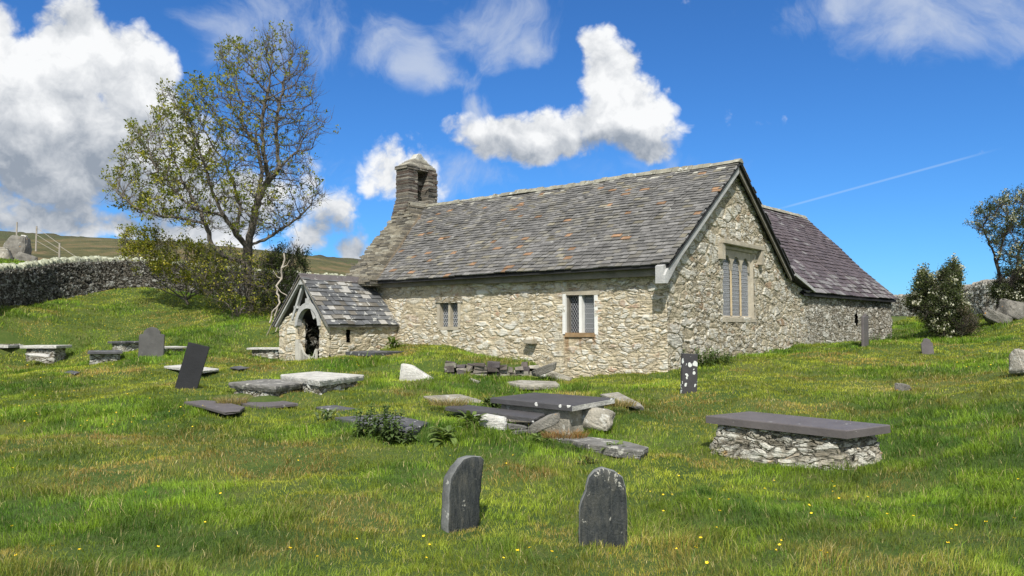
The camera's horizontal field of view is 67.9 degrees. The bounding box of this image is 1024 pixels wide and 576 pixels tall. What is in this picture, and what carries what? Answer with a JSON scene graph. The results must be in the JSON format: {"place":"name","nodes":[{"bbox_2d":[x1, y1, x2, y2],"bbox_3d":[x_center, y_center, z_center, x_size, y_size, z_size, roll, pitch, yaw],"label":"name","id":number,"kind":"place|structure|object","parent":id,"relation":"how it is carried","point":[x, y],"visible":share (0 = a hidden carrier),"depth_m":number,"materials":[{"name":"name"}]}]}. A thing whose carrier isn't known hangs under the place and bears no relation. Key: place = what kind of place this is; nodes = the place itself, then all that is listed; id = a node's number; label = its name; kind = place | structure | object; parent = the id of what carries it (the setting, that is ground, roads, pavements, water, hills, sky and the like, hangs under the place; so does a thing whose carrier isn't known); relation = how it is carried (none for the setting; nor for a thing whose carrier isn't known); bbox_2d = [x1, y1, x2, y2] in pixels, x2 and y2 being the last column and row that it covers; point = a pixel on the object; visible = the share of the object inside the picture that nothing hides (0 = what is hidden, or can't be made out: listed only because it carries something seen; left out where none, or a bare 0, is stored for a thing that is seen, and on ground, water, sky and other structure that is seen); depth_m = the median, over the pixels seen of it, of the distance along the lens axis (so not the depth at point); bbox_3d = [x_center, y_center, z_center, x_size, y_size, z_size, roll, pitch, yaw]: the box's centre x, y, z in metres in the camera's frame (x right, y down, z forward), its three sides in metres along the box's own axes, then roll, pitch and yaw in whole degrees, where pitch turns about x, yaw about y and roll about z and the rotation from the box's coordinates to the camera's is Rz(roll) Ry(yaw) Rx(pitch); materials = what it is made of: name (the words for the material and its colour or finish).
{"place":"outdoors","nodes":[
{"label":"outdoors","id":0,"kind":"place"},
{"bbox_2d":[0,231,360,264],"bbox_3d":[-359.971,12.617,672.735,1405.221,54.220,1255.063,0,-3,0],"label":"hills","id":1,"kind":"structure","parent":0,"point":[5,235],"depth_m":238.40,"materials":[{"name":"green plant"}]},
{"bbox_2d":[0,238,1023,575],"bbox_3d":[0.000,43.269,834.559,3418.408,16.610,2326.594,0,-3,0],"label":"ground","id":2,"kind":"structure","parent":0,"point":[88,246],"depth_m":9.04,"materials":[{"name":"green plant"}]},
{"bbox_2d":[0,247,13,259],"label":"boulder","id":3,"kind":"object","parent":2,"relation":"on","point":[6,253],"visible":0.41,"depth_m":46.84,"materials":[{"name":"grey stone"}]},
{"bbox_2d":[0,344,21,347],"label":"chest tomb","id":4,"kind":"object","parent":2,"relation":"on","point":[10,345],"visible":0.91,"depth_m":27.09,"materials":[{"name":"white stone"}]},
{"bbox_2d":[3,235,31,258],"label":"boulder","id":5,"kind":"object","parent":2,"relation":"on","point":[17,243],"visible":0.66,"depth_m":47.78,"materials":[{"name":"grey stone"}]},
{"bbox_2d":[14,252,37,260],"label":"boulder","id":6,"kind":"object","parent":2,"relation":"on","point":[20,256],"visible":0.51,"depth_m":46.30,"materials":[{"name":"grey stone"}]},
{"bbox_2d":[35,226,37,250],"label":"fence post","id":7,"kind":"object","parent":2,"relation":"on","point":[36,240],"visible":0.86,"depth_m":55.22,"materials":[{"name":"grey wood"}]},
{"bbox_2d":[36,228,72,254],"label":"fence wire","id":8,"kind":"object","parent":7,"relation":"attached to","point":[50,243],"visible":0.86,"depth_m":51.35,"materials":[{"name":"silver metal"}]},
{"bbox_2d":[26,353,50,356],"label":"fallen stone","id":9,"kind":"object","parent":2,"relation":"on","point":[37,355],"visible":1,"depth_m":26.23,"materials":[{"name":"white stone"}]},
{"bbox_2d":[20,345,71,363],"bbox_3d":[-16.803,2.404,27.414,1.272,0.680,1.114,0,-3,-4],"label":"chest tomb","id":10,"kind":"object","parent":2,"relation":"on","point":[57,352],"visible":0.77,"depth_m":27.00,"materials":[{"name":"white stone"}]},
{"bbox_2d":[64,371,79,374],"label":"ledger slab","id":11,"kind":"structure","parent":2,"relation":"on","point":[75,372],"depth_m":20.36,"materials":[{"name":"grey stone"}]},
{"bbox_2d":[87,350,121,364],"bbox_3d":[-12.915,2.246,24.115,0.950,0.504,1.750,2,-3,-28],"label":"chest tomb","id":12,"kind":"object","parent":2,"relation":"on","point":[98,356],"visible":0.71,"depth_m":23.45,"materials":[{"name":"grey stone"}]},
{"bbox_2d":[107,341,138,351],"bbox_3d":[-13.332,2.068,26.427,1.012,0.436,0.918,-2,-3,30],"label":"chest tomb","id":13,"kind":"object","parent":2,"relation":"on","point":[123,346],"visible":0.65,"depth_m":26.08,"materials":[{"name":"grey stone"}]},
{"bbox_2d":[138,327,164,357],"bbox_3d":[-11.357,1.737,23.957,0.760,1.021,0.115,0,-3,-8],"label":"headstone","id":14,"kind":"object","parent":2,"relation":"on","point":[151,341],"visible":0.86,"depth_m":23.92,"materials":[{"name":"grey stone"}]},
{"bbox_2d":[0,255,345,307],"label":"dry stone wall","id":15,"kind":"structure","parent":2,"relation":"on","point":[26,283],"depth_m":35.90,"materials":[{"name":"grey stone"}]},
{"bbox_2d":[113,222,237,304],"bbox_3d":[-15.448,-1.159,34.686,6.270,3.866,3.387,0,-3,0],"label":"shrub","id":16,"kind":"object","parent":2,"relation":"on","point":[146,245],"visible":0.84,"depth_m":34.22,"materials":[{"name":"green plant"}]},
{"bbox_2d":[164,346,186,352],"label":"chest tomb","id":17,"kind":"object","parent":2,"relation":"on","point":[175,348],"visible":0.38,"depth_m":25.33,"materials":[{"name":"white stone"}]},
{"bbox_2d":[164,365,218,372],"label":"ledger slab","id":18,"kind":"structure","parent":2,"relation":"on","point":[205,369],"depth_m":19.92,"materials":[{"name":"white stone"}]},
{"bbox_2d":[174,342,209,388],"bbox_3d":[-6.726,1.683,15.982,0.674,1.096,0.119,1,-3,-12],"label":"headstone","id":19,"kind":"object","parent":2,"relation":"on","point":[192,366],"visible":0.89,"depth_m":15.96,"materials":[{"name":"black stone"}]},
{"bbox_2d":[184,400,244,414],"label":"ledger slab","id":20,"kind":"structure","parent":2,"relation":"on","point":[225,408],"depth_m":13.53,"materials":[{"name":"grey stone"}]},
{"bbox_2d":[99,17,340,311],"bbox_3d":[-12.737,-5.482,32.764,10.967,13.915,6.057,0,-3,0],"label":"spring tree","id":21,"kind":"object","parent":2,"relation":"on","point":[258,196],"visible":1,"depth_m":32.23,"materials":[{"name":"green plant"}]},
{"bbox_2d":[211,392,250,404],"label":"grass tuft","id":22,"kind":"object","parent":2,"relation":"on","point":[233,400],"visible":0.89,"depth_m":14.16,"materials":[{"name":"yellow plant"}]},
{"bbox_2d":[183,238,280,318],"bbox_3d":[-11.692,-0.148,32.208,4.451,4.084,3.376,0,-3,0],"label":"shrub","id":23,"kind":"object","parent":2,"relation":"on","point":[232,297],"visible":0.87,"depth_m":31.92,"materials":[{"name":"green plant"}]},
{"bbox_2d":[230,366,248,369],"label":"ledger slab","id":24,"kind":"structure","parent":2,"relation":"on","point":[239,367],"depth_m":19.91,"materials":[{"name":"grey stone"}]},
{"bbox_2d":[214,398,297,408],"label":"ledger slab","id":25,"kind":"structure","parent":2,"relation":"on","point":[278,404],"depth_m":14.02,"materials":[{"name":"grey stone"}]},
{"bbox_2d":[247,347,278,358],"bbox_3d":[-8.511,2.290,26.415,1.215,0.436,0.814,0,-3,-5],"label":"chest tomb","id":26,"kind":"object","parent":2,"relation":"on","point":[270,352],"visible":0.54,"depth_m":26.11,"materials":[{"name":"white stone"}]},
{"bbox_2d":[228,379,303,396],"bbox_3d":[-5.072,2.172,15.838,1.588,0.413,1.855,-1,-3,17],"label":"chest tomb","id":27,"kind":"object","parent":2,"relation":"on","point":[265,387],"visible":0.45,"depth_m":15.43,"materials":[{"name":"stone"}]},
{"bbox_2d":[267,253,289,334],"bbox_3d":[-8.814,0.274,28.681,0.907,3.265,0.777,0,-3,0],"label":"dead tree","id":28,"kind":"object","parent":2,"relation":"on","point":[277,288],"visible":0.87,"depth_m":28.87,"materials":[{"name":"grey wood"}]},
{"bbox_2d":[254,237,312,311],"bbox_3d":[-10.080,-0.021,33.544,2.986,4.636,3.188,0,-3,0],"label":"shrub","id":29,"kind":"object","parent":2,"relation":"on","point":[290,271],"visible":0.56,"depth_m":33.08,"materials":[{"name":"green plant"}]},
{"bbox_2d":[280,371,363,394],"bbox_3d":[-4.094,2.152,16.638,1.479,0.490,3.129,2,-4,-36],"label":"chest tomb","id":30,"kind":"object","parent":2,"relation":"on","point":[318,382],"visible":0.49,"depth_m":15.88,"materials":[{"name":"white stone"}]},
{"bbox_2d":[315,407,339,420],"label":"leafy plant","id":31,"kind":"object","parent":2,"relation":"on","point":[329,413],"visible":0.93,"depth_m":12.09,"materials":[{"name":"green plant"}]},
{"bbox_2d":[316,405,354,411],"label":"ledger slab","id":32,"kind":"structure","parent":2,"relation":"on","point":[331,407],"depth_m":13.60,"materials":[{"name":"grey stone"}]},
{"bbox_2d":[346,350,402,355],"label":"ledger slab","id":33,"kind":"structure","parent":2,"relation":"on","point":[373,352],"depth_m":22.58,"materials":[{"name":"stone"}]},
{"bbox_2d":[351,402,405,440],"bbox_3d":[-1.811,1.837,10.549,0.883,0.481,0.608,-1,-3,25],"label":"nettle clump","id":34,"kind":"object","parent":2,"relation":"on","point":[372,428],"visible":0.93,"depth_m":10.49,"materials":[{"name":"green plant"}]},
{"bbox_2d":[335,414,427,439],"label":"ledger slab","id":35,"kind":"structure","parent":2,"relation":"on","point":[417,423],"depth_m":11.28,"materials":[{"name":"grey stone"}]},
{"bbox_2d":[384,336,403,347],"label":"leafy plant","id":36,"kind":"object","parent":2,"relation":"on","point":[393,341],"visible":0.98,"depth_m":25.45,"materials":[{"name":"green plant"}]},
{"bbox_2d":[375,422,418,445],"bbox_3d":[-1.544,1.982,10.283,0.632,0.347,0.411,0,-3,0],"label":"nettle clump","id":37,"kind":"object","parent":2,"relation":"on","point":[410,436],"visible":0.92,"depth_m":10.26,"materials":[{"name":"green plant"}]},
{"bbox_2d":[399,363,432,380],"bbox_3d":[-2.118,1.937,17.140,0.837,0.474,0.249,0,-3,9],"label":"rock","id":38,"kind":"object","parent":2,"relation":"on","point":[409,372],"visible":0.61,"depth_m":17.07,"materials":[{"name":"white stone"}]},
{"bbox_2d":[427,425,461,448],"bbox_3d":[-0.935,1.997,10.285,0.478,0.257,0.562,1,-3,-19],"label":"leafy plant","id":39,"kind":"object","parent":2,"relation":"on","point":[441,434],"visible":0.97,"depth_m":10.26,"materials":[{"name":"green plant"}]},
{"bbox_2d":[425,394,471,405],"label":"grass tuft","id":40,"kind":"object","parent":2,"relation":"on","point":[442,402],"visible":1,"depth_m":12.75,"materials":[{"name":"beige plant"}]},
{"bbox_2d":[423,394,482,404],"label":"ledger slab","id":41,"kind":"structure","parent":2,"relation":"on","point":[457,396],"depth_m":14.74,"materials":[{"name":"grey stone"}]},
{"bbox_2d":[441,455,483,532],"bbox_3d":[-0.431,1.845,6.708,0.444,0.702,0.182,3,-4,-43],"label":"headstone","id":42,"kind":"object","parent":2,"relation":"on","point":[461,491],"visible":0.87,"depth_m":6.65,"materials":[{"name":"stone"}]},
{"bbox_2d":[456,410,486,429],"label":"leafy plant","id":43,"kind":"object","parent":2,"relation":"on","point":[469,416],"visible":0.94,"depth_m":11.08,"materials":[{"name":"green plant"}]},
{"bbox_2d":[474,414,506,430],"bbox_3d":[-0.397,1.999,11.296,0.654,0.290,0.346,2,-4,-36],"label":"rock","id":44,"kind":"object","parent":2,"relation":"on","point":[497,421],"visible":0.72,"depth_m":11.27,"materials":[{"name":"white stone"}]},
{"bbox_2d":[445,404,544,421],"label":"ledger slab","id":45,"kind":"structure","parent":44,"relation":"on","point":[521,415],"depth_m":11.94,"materials":[{"name":"grey stone"}]},
{"bbox_2d":[481,394,500,408],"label":"nettle clump","id":46,"kind":"object","parent":2,"relation":"on","point":[487,401],"visible":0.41,"depth_m":13.45,"materials":[{"name":"green plant"}]},
{"bbox_2d":[444,361,538,376],"bbox_3d":[-0.389,2.254,20.473,3.123,0.635,0.611,1,-3,-23],"label":"retaining edge","id":47,"kind":"object","parent":2,"relation":"on","point":[494,367],"visible":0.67,"depth_m":20.19,"materials":[{"name":"stone"}]},
{"bbox_2d":[513,429,532,434],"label":"rock","id":48,"kind":"object","parent":2,"relation":"on","point":[524,431],"visible":0.62,"depth_m":11.08,"materials":[{"name":"stone"}]},
{"bbox_2d":[508,423,527,429],"bbox_3d":[0.077,2.048,11.206,0.288,0.109,0.231,1,-3,-11],"label":"rock","id":49,"kind":"object","parent":48,"relation":"on","point":[511,426],"visible":0.99,"depth_m":11.11,"materials":[{"name":"stone"}]},
{"bbox_2d":[506,380,559,388],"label":"ledger slab","id":50,"kind":"structure","parent":2,"relation":"on","point":[526,384],"depth_m":16.46,"materials":[{"name":"grey stone"}]},
{"bbox_2d":[530,432,550,440],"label":"leafy plant","id":51,"kind":"object","parent":2,"relation":"on","point":[536,436],"visible":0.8,"depth_m":10.81,"materials":[{"name":"green plant"}]},
{"bbox_2d":[528,413,559,434],"bbox_3d":[0.450,2.000,11.208,0.520,0.324,0.116,0,-3,-8],"label":"rock","id":52,"kind":"object","parent":2,"relation":"on","point":[546,422],"visible":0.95,"depth_m":11.16,"materials":[{"name":"grey stone"}]},
{"bbox_2d":[531,362,556,376],"bbox_3d":[0.787,1.980,18.532,0.637,0.348,0.382,0,-3,0],"label":"rock","id":53,"kind":"object","parent":2,"relation":"on","point":[544,369],"visible":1,"depth_m":18.37,"materials":[{"name":"grey stone"}]},
{"bbox_2d":[490,392,615,434],"bbox_3d":[0.760,2.096,12.325,2.157,0.591,1.453,-3,-4,40],"label":"chest tomb","id":54,"kind":"object","parent":2,"relation":"on","point":[577,412],"visible":0.69,"depth_m":11.77,"materials":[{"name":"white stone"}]},
{"bbox_2d":[539,371,571,380],"bbox_3d":[1.142,2.297,19.507,0.835,0.394,0.561,1,-3,-26],"label":"rock","id":55,"kind":"object","parent":2,"relation":"on","point":[556,374],"visible":0.32,"depth_m":19.25,"materials":[{"name":"grey stone"}]},
{"bbox_2d":[535,428,589,438],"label":"grass tuft","id":56,"kind":"object","parent":2,"relation":"on","point":[564,434],"visible":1,"depth_m":10.16,"materials":[{"name":"brown plant"}]},
{"bbox_2d":[271,154,897,377],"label":"church","id":57,"kind":"structure","parent":2,"relation":"on","point":[656,270],"depth_m":24.06,"materials":[{"name":"stone"}]},
{"bbox_2d":[435,297,462,329],"bbox_3d":[-1.889,0.856,24.911,1.180,1.058,0.559,-3,-4,40],"label":"window","id":58,"kind":"structure","parent":57,"relation":"in","point":[448,308],"depth_m":24.79,"materials":[{"name":"stone"}]},
{"bbox_2d":[561,290,599,336],"bbox_3d":[2.084,0.732,21.599,1.314,1.316,0.559,-3,-4,40],"label":"window","id":59,"kind":"structure","parent":57,"relation":"in","point":[579,319],"depth_m":21.50,"materials":[{"name":"white stone"}]},
{"bbox_2d":[718,239,764,321],"bbox_3d":[6.984,-0.171,23.281,0.366,2.428,3.155,-3,-4,40],"label":"window","id":60,"kind":"structure","parent":57,"relation":"in","point":[735,259],"depth_m":23.36,"materials":[{"name":"stone"}]},
{"bbox_2d":[577,456,597,464],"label":"leafy plant","id":61,"kind":"object","parent":2,"relation":"on","point":[587,460],"visible":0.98,"depth_m":9.80,"materials":[{"name":"green plant"}]},
{"bbox_2d":[549,435,648,459],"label":"ledger slab","id":62,"kind":"structure","parent":2,"relation":"on","point":[630,449],"depth_m":10.27,"materials":[{"name":"stone"}]},
{"bbox_2d":[578,466,627,546],"bbox_3d":[0.707,1.764,5.927,0.386,0.728,0.098,0,-3,-4],"label":"headstone","id":63,"kind":"object","parent":2,"relation":"on","point":[603,510],"visible":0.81,"depth_m":5.91,"materials":[{"name":"stone"}]},
{"bbox_2d":[600,439,623,450],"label":"leafy plant","id":64,"kind":"object","parent":2,"relation":"on","point":[620,442],"visible":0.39,"depth_m":10.34,"materials":[{"name":"green plant"}]},
{"bbox_2d":[604,397,640,406],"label":"grass tuft","id":65,"kind":"object","parent":2,"relation":"on","point":[624,403],"visible":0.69,"depth_m":12.64,"materials":[{"name":"beige plant"}]},
{"bbox_2d":[680,353,697,393],"bbox_3d":[3.482,1.701,14.947,0.382,0.838,0.098,1,-3,-18],"label":"headstone","id":66,"kind":"object","parent":2,"relation":"on","point":[689,364],"visible":0.9,"depth_m":14.91,"materials":[{"name":"black stone"}]},
{"bbox_2d":[682,347,714,365],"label":"nettle clump","id":67,"kind":"object","parent":2,"relation":"on","point":[700,361],"visible":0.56,"depth_m":20.05,"materials":[{"name":"green plant"}]},
{"bbox_2d":[697,347,733,364],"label":"nettle clump","id":68,"kind":"object","parent":2,"relation":"on","point":[716,358],"visible":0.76,"depth_m":20.43,"materials":[{"name":"green plant"}]},
{"bbox_2d":[706,411,890,469],"bbox_3d":[3.677,2.082,9.911,0.946,0.716,2.064,2,-4,-39],"label":"chest tomb","id":69,"kind":"object","parent":2,"relation":"on","point":[770,438],"visible":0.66,"depth_m":9.52,"materials":[{"name":"grey stone"}]},
{"bbox_2d":[861,314,868,347],"bbox_3d":[11.129,1.377,23.966,0.080,1.135,0.538,-3,-4,40],"label":"headstone","id":70,"kind":"object","parent":2,"relation":"on","point":[864,332],"visible":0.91,"depth_m":23.83,"materials":[{"name":"grey stone"}]},
{"bbox_2d":[869,332,918,340],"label":"nettle clump","id":71,"kind":"object","parent":2,"relation":"on","point":[889,335],"visible":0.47,"depth_m":31.24,"materials":[{"name":"green plant"}]},
{"bbox_2d":[894,383,911,390],"bbox_3d":[7.572,1.938,14.761,0.340,0.190,0.249,1,-3,-24],"label":"rock","id":72,"kind":"object","parent":2,"relation":"on","point":[900,386],"visible":0.76,"depth_m":14.67,"materials":[{"name":"grey stone"}]},
{"bbox_2d":[921,338,933,353],"bbox_3d":[11.999,1.726,21.948,0.340,0.558,0.069,-1,-3,14],"label":"headstone","id":73,"kind":"object","parent":2,"relation":"on","point":[926,346],"visible":0.77,"depth_m":21.93,"materials":[{"name":"grey stone"}]},
{"bbox_2d":[900,253,975,337],"bbox_3d":[17.376,0.430,31.025,2.628,3.751,4.521,-2,-4,33],"label":"hawthorn bush","id":74,"kind":"object","parent":2,"relation":"on","point":[929,299],"visible":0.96,"depth_m":30.05,"materials":[{"name":"green plant"}]},
{"bbox_2d":[891,277,1023,316],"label":"dry stone wall","id":75,"kind":"structure","parent":2,"relation":"on","point":[979,300],"depth_m":39.43,"materials":[{"name":"grey stone"}]},
{"bbox_2d":[944,302,984,336],"bbox_3d":[17.984,1.363,30.351,1.551,1.581,2.320,-2,-4,32],"label":"undergrowth bush","id":76,"kind":"object","parent":2,"relation":"on","point":[971,325],"visible":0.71,"depth_m":29.84,"materials":[{"name":"green plant"}]},
{"bbox_2d":[962,183,1023,308],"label":"hawthorn tree","id":77,"kind":"object","parent":2,"relation":"on","point":[1012,217],"visible":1,"depth_m":32.05,"materials":[{"name":"green plant"}]},
{"bbox_2d":[981,307,1012,324],"bbox_3d":[20.006,1.246,31.342,1.431,0.904,0.547,0,-3,-4],"label":"boulder","id":78,"kind":"object","parent":2,"relation":"on","point":[991,315],"visible":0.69,"depth_m":31.12,"materials":[{"name":"grey stone"}]},
{"bbox_2d":[983,264,1023,303],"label":"hawthorn bush","id":79,"kind":"object","parent":2,"relation":"on","point":[1006,292],"visible":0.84,"depth_m":32.55,"materials":[{"name":"green plant"}]},
{"bbox_2d":[996,298,1023,320],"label":"boulder","id":80,"kind":"object","parent":2,"relation":"on","point":[1014,310],"visible":0.67,"depth_m":31.37,"materials":[{"name":"grey stone"}]},
{"bbox_2d":[1009,348,1023,374],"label":"boulder","id":81,"kind":"object","parent":2,"relation":"on","point":[1016,361],"visible":1,"depth_m":13.89,"materials":[{"name":"grey stone"}]},
{"bbox_2d":[0,0,1023,294],"label":"sky","id":82,"kind":"structure","parent":0,"point":[881,124],"materials":[{"name":"blue"}]},
{"bbox_2d":[600,392,643,409],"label":"stone slab","id":83,"kind":"structure","parent":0,"point":[617,395],"depth_m":14.37,"materials":[{"name":"grey stone"}]}
]}

